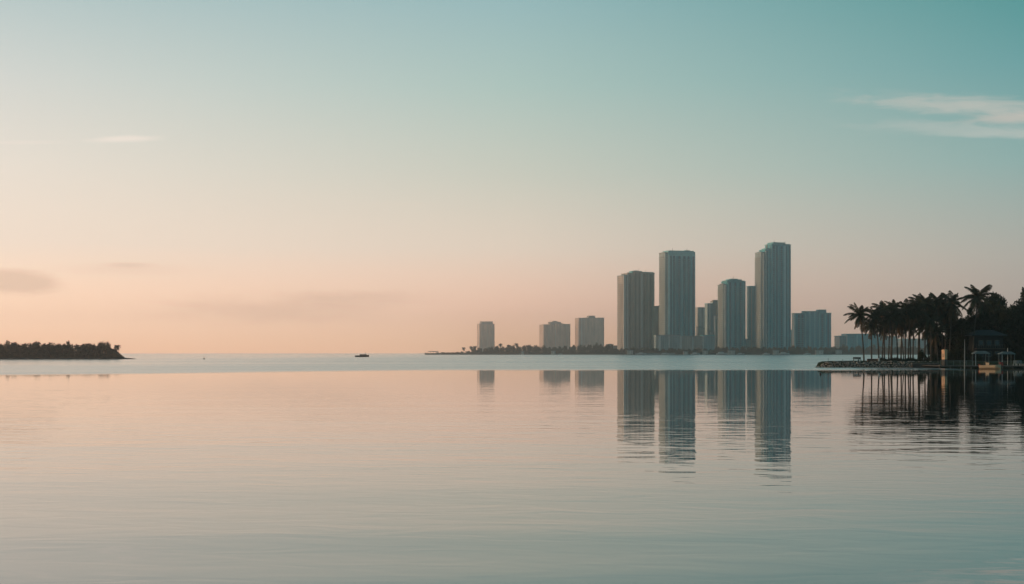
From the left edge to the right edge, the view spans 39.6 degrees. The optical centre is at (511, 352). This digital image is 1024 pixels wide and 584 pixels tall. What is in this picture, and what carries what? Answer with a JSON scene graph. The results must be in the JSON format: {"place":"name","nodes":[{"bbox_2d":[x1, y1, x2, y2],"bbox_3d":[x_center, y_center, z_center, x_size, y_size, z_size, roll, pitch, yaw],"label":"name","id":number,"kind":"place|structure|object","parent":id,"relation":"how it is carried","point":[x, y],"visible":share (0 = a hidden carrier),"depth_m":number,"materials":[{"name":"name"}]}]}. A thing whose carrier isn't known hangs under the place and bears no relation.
{"place":"outdoors","nodes":[
{"label":"outdoors","id":0,"kind":"place"},
{"bbox_2d":[0,358,132,358],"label":"islet ground","id":1,"kind":"structure","parent":0,"point":[66,358],"depth_m":650.72,"materials":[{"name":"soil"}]},
{"bbox_2d":[5,344,15,355],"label":"broadleaf tree","id":2,"kind":"object","parent":1,"relation":"on","point":[10,348],"visible":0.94,"depth_m":652.67,"materials":[{"name":"green plant"}]},
{"bbox_2d":[18,343,28,357],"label":"broadleaf tree","id":3,"kind":"object","parent":1,"relation":"on","point":[25,347],"visible":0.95,"depth_m":652.95,"materials":[{"name":"green plant"}]},
{"bbox_2d":[30,345,44,357],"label":"broadleaf tree","id":4,"kind":"object","parent":1,"relation":"on","point":[37,348],"visible":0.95,"depth_m":652.84,"materials":[{"name":"green plant"}]},
{"bbox_2d":[44,345,52,355],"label":"broadleaf tree","id":5,"kind":"object","parent":1,"relation":"on","point":[48,347],"visible":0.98,"depth_m":654.86,"materials":[{"name":"green plant"}]},
{"bbox_2d":[0,348,123,357],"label":"shrubs","id":6,"kind":"object","parent":1,"relation":"on","point":[83,354],"visible":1,"depth_m":653.36,"materials":[{"name":"green plant"}]},
{"bbox_2d":[56,344,68,357],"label":"broadleaf tree","id":7,"kind":"object","parent":1,"relation":"on","point":[61,347],"visible":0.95,"depth_m":653.28,"materials":[{"name":"green plant"}]},
{"bbox_2d":[65,344,72,351],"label":"broadleaf tree","id":8,"kind":"object","parent":1,"relation":"on","point":[69,347],"visible":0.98,"depth_m":655.30,"materials":[{"name":"green plant"}]},
{"bbox_2d":[84,343,91,356],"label":"broadleaf tree","id":9,"kind":"object","parent":1,"relation":"on","point":[88,347],"visible":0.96,"depth_m":655.87,"materials":[{"name":"green plant"}]},
{"bbox_2d":[90,343,100,352],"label":"broadleaf tree","id":10,"kind":"object","parent":1,"relation":"on","point":[93,348],"visible":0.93,"depth_m":654.73,"materials":[{"name":"green plant"}]},
{"bbox_2d":[101,343,110,357],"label":"broadleaf tree","id":11,"kind":"object","parent":1,"relation":"on","point":[105,348],"visible":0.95,"depth_m":653.61,"materials":[{"name":"green plant"}]},
{"bbox_2d":[114,345,120,351],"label":"coconut palm","id":12,"kind":"object","parent":1,"relation":"on","point":[117,347],"visible":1,"depth_m":655.00,"materials":[{"name":"green plant"}]},
{"bbox_2d":[0,353,1023,583],"bbox_3d":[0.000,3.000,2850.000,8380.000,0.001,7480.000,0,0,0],"label":"water","id":13,"kind":"structure","parent":0,"point":[278,468],"depth_m":36.19,"materials":[{"name":"teal liquid"}]},
{"bbox_2d":[355,352,368,356],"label":"workboat","id":14,"kind":"object","parent":13,"relation":"on","point":[363,355],"visible":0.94,"depth_m":960.97,"materials":[{"name":"metal"}]},
{"bbox_2d":[425,351,441,354],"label":"shore pier","id":15,"kind":"structure","parent":13,"relation":"in","point":[430,353],"depth_m":1994.00,"materials":[{"name":"grey concrete"}]},
{"bbox_2d":[635,353,674,354],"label":"seawall","id":16,"kind":"object","parent":13,"relation":"in","point":[656,353],"visible":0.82,"depth_m":1994.50,"materials":[{"name":"concrete"}]},
{"bbox_2d":[716,352,727,354],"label":"motor yacht","id":17,"kind":"object","parent":13,"relation":"on","point":[720,353],"visible":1,"depth_m":1984.40,"materials":[{"name":"white paint"}]},
{"bbox_2d":[911,363,938,367],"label":"seawall","id":18,"kind":"object","parent":13,"relation":"in","point":[916,365],"visible":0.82,"depth_m":283.40,"materials":[{"name":"stone"}]},
{"bbox_2d":[922,360,1023,367],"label":"dock","id":19,"kind":"object","parent":13,"relation":"in","point":[966,365],"visible":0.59,"depth_m":272.29,"materials":[{"name":"brown wood"}]},
{"bbox_2d":[941,348,947,364],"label":"garden hut","id":20,"kind":"object","parent":19,"relation":"on","point":[944,353],"visible":1,"depth_m":275.91,"materials":[{"name":"concrete"}]},
{"bbox_2d":[971,351,989,364],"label":"gazebo","id":21,"kind":"object","parent":19,"relation":"on","point":[980,352],"visible":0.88,"depth_m":276.04,"materials":[{"name":"fabric"}]},
{"bbox_2d":[998,348,1014,364],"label":"gazebo","id":22,"kind":"object","parent":19,"relation":"on","point":[1007,352],"visible":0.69,"depth_m":277.24,"materials":[{"name":"fabric"}]},
{"bbox_2d":[978,362,1000,368],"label":"skiff","id":23,"kind":"object","parent":13,"relation":"on","point":[987,366],"visible":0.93,"depth_m":261.56,"materials":[{"name":"beige paint"}]},
{"bbox_2d":[0,0,1023,352],"label":"sky","id":24,"kind":"structure","parent":0,"point":[177,176],"materials":[{"name":"blue"}]},
{"bbox_2d":[425,353,926,354],"bbox_3d":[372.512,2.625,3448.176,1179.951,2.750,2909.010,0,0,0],"label":"shore ground","id":25,"kind":"structure","parent":0,"point":[634,354],"depth_m":2000.04,"materials":[{"name":"soil"}]},
{"bbox_2d":[477,321,494,351],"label":"apartment tower","id":26,"kind":"structure","parent":25,"relation":"on","point":[485,334],"depth_m":4305.71,"materials":[{"name":"grey concrete"}]},
{"bbox_2d":[539,321,569,350],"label":"apartment block","id":27,"kind":"structure","parent":25,"relation":"on","point":[552,334],"depth_m":4104.46,"materials":[{"name":"grey concrete"}]},
{"bbox_2d":[575,316,603,351],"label":"apartment block","id":28,"kind":"structure","parent":25,"relation":"on","point":[589,330],"depth_m":3905.42,"materials":[{"name":"concrete"}]},
{"bbox_2d":[587,345,592,352],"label":"broadleaf tree","id":29,"kind":"object","parent":25,"relation":"on","point":[590,348],"visible":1,"depth_m":2005.95,"materials":[{"name":"green plant"}]},
{"bbox_2d":[617,270,654,350],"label":"apartment tower","id":30,"kind":"structure","parent":25,"relation":"on","point":[635,308],"depth_m":2148.08,"materials":[{"name":"concrete"}]},
{"bbox_2d":[654,306,658,334],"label":"apartment block","id":31,"kind":"structure","parent":25,"relation":"on","point":[656,320],"depth_m":2200.86,"materials":[{"name":"grey concrete"}]},
{"bbox_2d":[654,335,714,352],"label":"podium block","id":32,"kind":"structure","parent":25,"relation":"on","point":[664,342],"depth_m":2058.03,"materials":[{"name":"concrete"}]},
{"bbox_2d":[659,248,694,335],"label":"glass tower","id":33,"kind":"structure","parent":32,"relation":"on","point":[676,292],"depth_m":2117.11,"materials":[{"name":"grey glass"}]},
{"bbox_2d":[442,347,926,353],"bbox_3d":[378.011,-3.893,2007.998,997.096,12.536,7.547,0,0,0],"label":"shore scrub","id":34,"kind":"object","parent":25,"relation":"on","point":[666,350],"visible":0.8,"depth_m":2006.07,"materials":[{"name":"green plant"}]},
{"bbox_2d":[695,307,704,335],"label":"apartment block","id":35,"kind":"structure","parent":25,"relation":"on","point":[699,316],"depth_m":2301.39,"materials":[{"name":"concrete"}]},
{"bbox_2d":[696,326,704,335],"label":"building","id":36,"kind":"structure","parent":25,"relation":"on","point":[700,330],"depth_m":2160.86,"materials":[{"name":"concrete"}]},
{"bbox_2d":[705,300,717,334],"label":"apartment block","id":37,"kind":"structure","parent":25,"relation":"on","point":[711,310],"depth_m":2241.77,"materials":[{"name":"grey concrete"}]},
{"bbox_2d":[714,315,717,347],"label":"apartment block","id":38,"kind":"structure","parent":25,"relation":"on","point":[716,328],"depth_m":2160.34,"materials":[{"name":"concrete"}]},
{"bbox_2d":[717,276,745,350],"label":"glass tower","id":39,"kind":"structure","parent":25,"relation":"on","point":[731,311],"depth_m":2096.55,"materials":[{"name":"glass"}]},
{"bbox_2d":[728,350,734,354],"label":"boathouse","id":40,"kind":"object","parent":25,"relation":"on","point":[731,352],"visible":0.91,"depth_m":1999.28,"materials":[{"name":"concrete"}]},
{"bbox_2d":[746,339,750,349],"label":"building","id":41,"kind":"structure","parent":25,"relation":"on","point":[748,342],"depth_m":2113.06,"materials":[{"name":"concrete"}]},
{"bbox_2d":[746,286,754,347],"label":"apartment tower","id":42,"kind":"structure","parent":25,"relation":"on","point":[750,312],"depth_m":2181.16,"materials":[{"name":"grey concrete"}]},
{"bbox_2d":[754,242,790,352],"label":"glass tower","id":43,"kind":"structure","parent":25,"relation":"on","point":[772,293],"depth_m":2087.97,"materials":[{"name":"glass"}]},
{"bbox_2d":[792,310,831,350],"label":"apartment block","id":44,"kind":"structure","parent":25,"relation":"on","point":[812,329],"depth_m":2132.42,"materials":[{"name":"grey glass"}]},
{"bbox_2d":[834,334,897,352],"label":"long low block","id":45,"kind":"structure","parent":25,"relation":"on","point":[851,340],"depth_m":2153.36,"materials":[{"name":"grey concrete"}]},
{"bbox_2d":[898,339,926,349],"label":"long low block","id":46,"kind":"structure","parent":25,"relation":"on","point":[915,343],"depth_m":2201.26,"materials":[{"name":"grey concrete"}]},
{"bbox_2d":[816,360,1023,367],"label":"shoreline","id":47,"kind":"structure","parent":0,"point":[962,363],"depth_m":286.23,"materials":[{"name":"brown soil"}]},
{"bbox_2d":[843,302,876,360],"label":"coconut palm","id":48,"kind":"object","parent":47,"relation":"on","point":[860,314],"visible":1,"depth_m":291.88,"materials":[{"name":"green plant"}]},
{"bbox_2d":[863,318,881,358],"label":"coconut palm","id":49,"kind":"object","parent":47,"relation":"on","point":[871,331],"visible":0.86,"depth_m":295.26,"materials":[{"name":"green plant"}]},
{"bbox_2d":[864,308,888,357],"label":"coconut palm","id":50,"kind":"object","parent":47,"relation":"on","point":[875,313],"visible":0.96,"depth_m":293.05,"materials":[{"name":"green plant"}]},
{"bbox_2d":[869,300,893,357],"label":"coconut palm","id":51,"kind":"object","parent":47,"relation":"on","point":[881,305],"visible":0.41,"depth_m":299.45,"materials":[{"name":"green plant"}]},
{"bbox_2d":[876,323,891,357],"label":"coconut palm","id":52,"kind":"object","parent":47,"relation":"on","point":[881,334],"visible":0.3,"depth_m":308.73,"materials":[{"name":"green plant"}]},
{"bbox_2d":[880,308,901,358],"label":"coconut palm","id":53,"kind":"object","parent":47,"relation":"on","point":[891,320],"visible":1,"depth_m":293.39,"materials":[{"name":"green plant"}]},
{"bbox_2d":[886,322,895,357],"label":"coconut palm","id":54,"kind":"object","parent":47,"relation":"on","point":[894,333],"visible":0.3,"depth_m":309.16,"materials":[{"name":"green plant"}]},
{"bbox_2d":[884,299,901,357],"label":"coconut palm","id":55,"kind":"object","parent":47,"relation":"on","point":[894,302],"visible":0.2,"depth_m":301.89,"materials":[{"name":"green plant"}]},
{"bbox_2d":[883,306,906,357],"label":"coconut palm","id":56,"kind":"object","parent":47,"relation":"on","point":[898,315],"visible":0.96,"depth_m":293.88,"materials":[{"name":"green plant"}]},
{"bbox_2d":[880,356,917,360],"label":"hedge","id":57,"kind":"object","parent":47,"relation":"on","point":[898,359],"visible":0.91,"depth_m":290.62,"materials":[{"name":"green plant"}]},
{"bbox_2d":[893,318,908,357],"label":"coconut palm","id":58,"kind":"object","parent":47,"relation":"on","point":[899,329],"visible":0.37,"depth_m":305.64,"materials":[{"name":"green plant"}]},
{"bbox_2d":[898,325,911,357],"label":"coconut palm","id":59,"kind":"object","parent":47,"relation":"on","point":[903,329],"visible":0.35,"depth_m":308.79,"materials":[{"name":"green plant"}]},
{"bbox_2d":[895,298,917,358],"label":"coconut palm","id":60,"kind":"object","parent":47,"relation":"on","point":[907,305],"visible":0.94,"depth_m":295.22,"materials":[{"name":"green plant"}]},
{"bbox_2d":[899,311,918,356],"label":"coconut palm","id":61,"kind":"object","parent":47,"relation":"on","point":[911,324],"visible":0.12,"depth_m":302.87,"materials":[{"name":"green plant"}]},
{"bbox_2d":[904,323,916,356],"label":"coconut palm","id":62,"kind":"object","parent":47,"relation":"on","point":[911,330],"visible":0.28,"depth_m":309.90,"materials":[{"name":"green plant"}]},
{"bbox_2d":[902,301,926,357],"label":"coconut palm","id":63,"kind":"object","parent":47,"relation":"on","point":[918,305],"visible":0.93,"depth_m":296.65,"materials":[{"name":"green plant"}]},
{"bbox_2d":[914,316,923,349],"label":"coconut palm","id":64,"kind":"object","parent":47,"relation":"on","point":[919,334],"visible":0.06,"depth_m":308.72,"materials":[{"name":"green plant"}]},
{"bbox_2d":[908,294,932,358],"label":"coconut palm","id":65,"kind":"object","parent":47,"relation":"on","point":[913,298],"visible":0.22,"depth_m":304.80,"materials":[{"name":"green plant"}]},
{"bbox_2d":[918,350,928,360],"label":"shrub","id":66,"kind":"object","parent":47,"relation":"on","point":[921,356],"visible":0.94,"depth_m":292.51,"materials":[{"name":"green plant"}]},
{"bbox_2d":[912,293,937,358],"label":"coconut palm","id":67,"kind":"object","parent":47,"relation":"on","point":[928,303],"visible":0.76,"depth_m":299.63,"materials":[{"name":"green plant"}]},
{"bbox_2d":[911,319,939,358],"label":"coconut palm","id":68,"kind":"object","parent":47,"relation":"on","point":[919,330],"visible":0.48,"depth_m":300.05,"materials":[{"name":"green plant"}]},
{"bbox_2d":[918,310,942,360],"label":"coconut palm","id":69,"kind":"object","parent":47,"relation":"on","point":[929,318],"visible":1,"depth_m":293.35,"materials":[{"name":"green plant"}]},
{"bbox_2d":[929,353,937,360],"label":"shrub","id":70,"kind":"object","parent":47,"relation":"on","point":[934,357],"visible":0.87,"depth_m":295.83,"materials":[{"name":"green plant"}]},
{"bbox_2d":[922,323,948,360],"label":"coconut palm","id":71,"kind":"object","parent":47,"relation":"on","point":[935,336],"visible":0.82,"depth_m":297.65,"materials":[{"name":"green plant"}]},
{"bbox_2d":[926,331,948,358],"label":"broadleaf tree","id":72,"kind":"object","parent":47,"relation":"on","point":[939,349],"visible":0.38,"depth_m":310.51,"materials":[{"name":"green plant"}]},
{"bbox_2d":[928,292,948,353],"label":"coconut palm","id":73,"kind":"object","parent":47,"relation":"on","point":[935,299],"visible":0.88,"depth_m":302.76,"materials":[{"name":"green plant"}]},
{"bbox_2d":[938,317,954,354],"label":"coconut palm","id":74,"kind":"object","parent":47,"relation":"on","point":[942,333],"visible":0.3,"depth_m":307.99,"materials":[{"name":"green plant"}]},
{"bbox_2d":[932,302,961,348],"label":"coconut palm","id":75,"kind":"object","parent":47,"relation":"on","point":[945,320],"visible":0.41,"depth_m":305.40,"materials":[{"name":"green plant"}]},
{"bbox_2d":[947,349,955,359],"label":"shrub","id":76,"kind":"object","parent":47,"relation":"on","point":[951,356],"visible":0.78,"depth_m":296.60,"materials":[{"name":"green plant"}]},
{"bbox_2d":[938,290,968,350],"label":"coconut palm","id":77,"kind":"object","parent":47,"relation":"on","point":[953,302],"visible":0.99,"depth_m":301.35,"materials":[{"name":"green plant"}]},
{"bbox_2d":[946,318,976,355],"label":"broadleaf tree","id":78,"kind":"object","parent":47,"relation":"on","point":[961,329],"visible":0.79,"depth_m":304.96,"materials":[{"name":"green plant"}]},
{"bbox_2d":[960,351,967,359],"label":"shrub","id":79,"kind":"object","parent":47,"relation":"on","point":[962,356],"visible":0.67,"depth_m":298.77,"materials":[{"name":"green plant"}]},
{"bbox_2d":[967,351,973,360],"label":"shrub","id":80,"kind":"object","parent":47,"relation":"on","point":[969,356],"visible":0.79,"depth_m":296.93,"materials":[{"name":"green plant"}]},
{"bbox_2d":[929,346,1023,360],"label":"undergrowth","id":81,"kind":"object","parent":47,"relation":"on","point":[1004,357],"visible":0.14,"depth_m":303.89,"materials":[{"name":"green plant"}]},
{"bbox_2d":[960,284,996,358],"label":"coconut palm","id":82,"kind":"object","parent":47,"relation":"on","point":[977,296],"visible":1,"depth_m":299.85,"materials":[{"name":"green plant"}]},
{"bbox_2d":[976,354,981,360],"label":"shrub","id":83,"kind":"object","parent":47,"relation":"on","point":[978,357],"visible":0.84,"depth_m":297.70,"materials":[{"name":"green plant"}]},
{"bbox_2d":[966,311,998,331],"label":"broadleaf tree","id":84,"kind":"object","parent":47,"relation":"on","point":[983,322],"visible":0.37,"depth_m":308.55,"materials":[{"name":"green plant"}]},
{"bbox_2d":[965,330,1007,360],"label":"garden house","id":85,"kind":"structure","parent":47,"relation":"on","point":[990,342],"depth_m":300.00,"materials":[{"name":"blue stone"}]},
{"bbox_2d":[979,291,1007,320],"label":"broadleaf tree","id":86,"kind":"object","parent":47,"relation":"on","point":[995,310],"visible":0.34,"depth_m":320.19,"materials":[{"name":"green plant"}]},
{"bbox_2d":[990,353,997,360],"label":"shrub","id":87,"kind":"object","parent":47,"relation":"on","point":[995,358],"visible":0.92,"depth_m":299.69,"materials":[{"name":"green plant"}]},
{"bbox_2d":[990,305,1012,345],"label":"broadleaf tree","id":88,"kind":"object","parent":47,"relation":"on","point":[1004,310],"visible":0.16,"depth_m":316.44,"materials":[{"name":"green plant"}]},
{"bbox_2d":[998,304,1023,350],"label":"broadleaf tree","id":89,"kind":"object","parent":47,"relation":"on","point":[1014,311],"visible":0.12,"depth_m":310.58,"materials":[{"name":"green plant"}]},
{"bbox_2d":[1011,351,1020,360],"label":"shrub","id":90,"kind":"object","parent":47,"relation":"on","point":[1017,356],"visible":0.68,"depth_m":300.69,"materials":[{"name":"green plant"}]},
{"bbox_2d":[1013,287,1023,312],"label":"broadleaf tree","id":91,"kind":"object","parent":47,"relation":"on","point":[1019,302],"visible":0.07,"depth_m":324.81,"materials":[{"name":"green plant"}]},
{"bbox_2d":[1018,346,1023,360],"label":"shrub","id":92,"kind":"object","parent":47,"relation":"on","point":[1021,352],"visible":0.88,"depth_m":301.96,"materials":[{"name":"green plant"}]}
]}

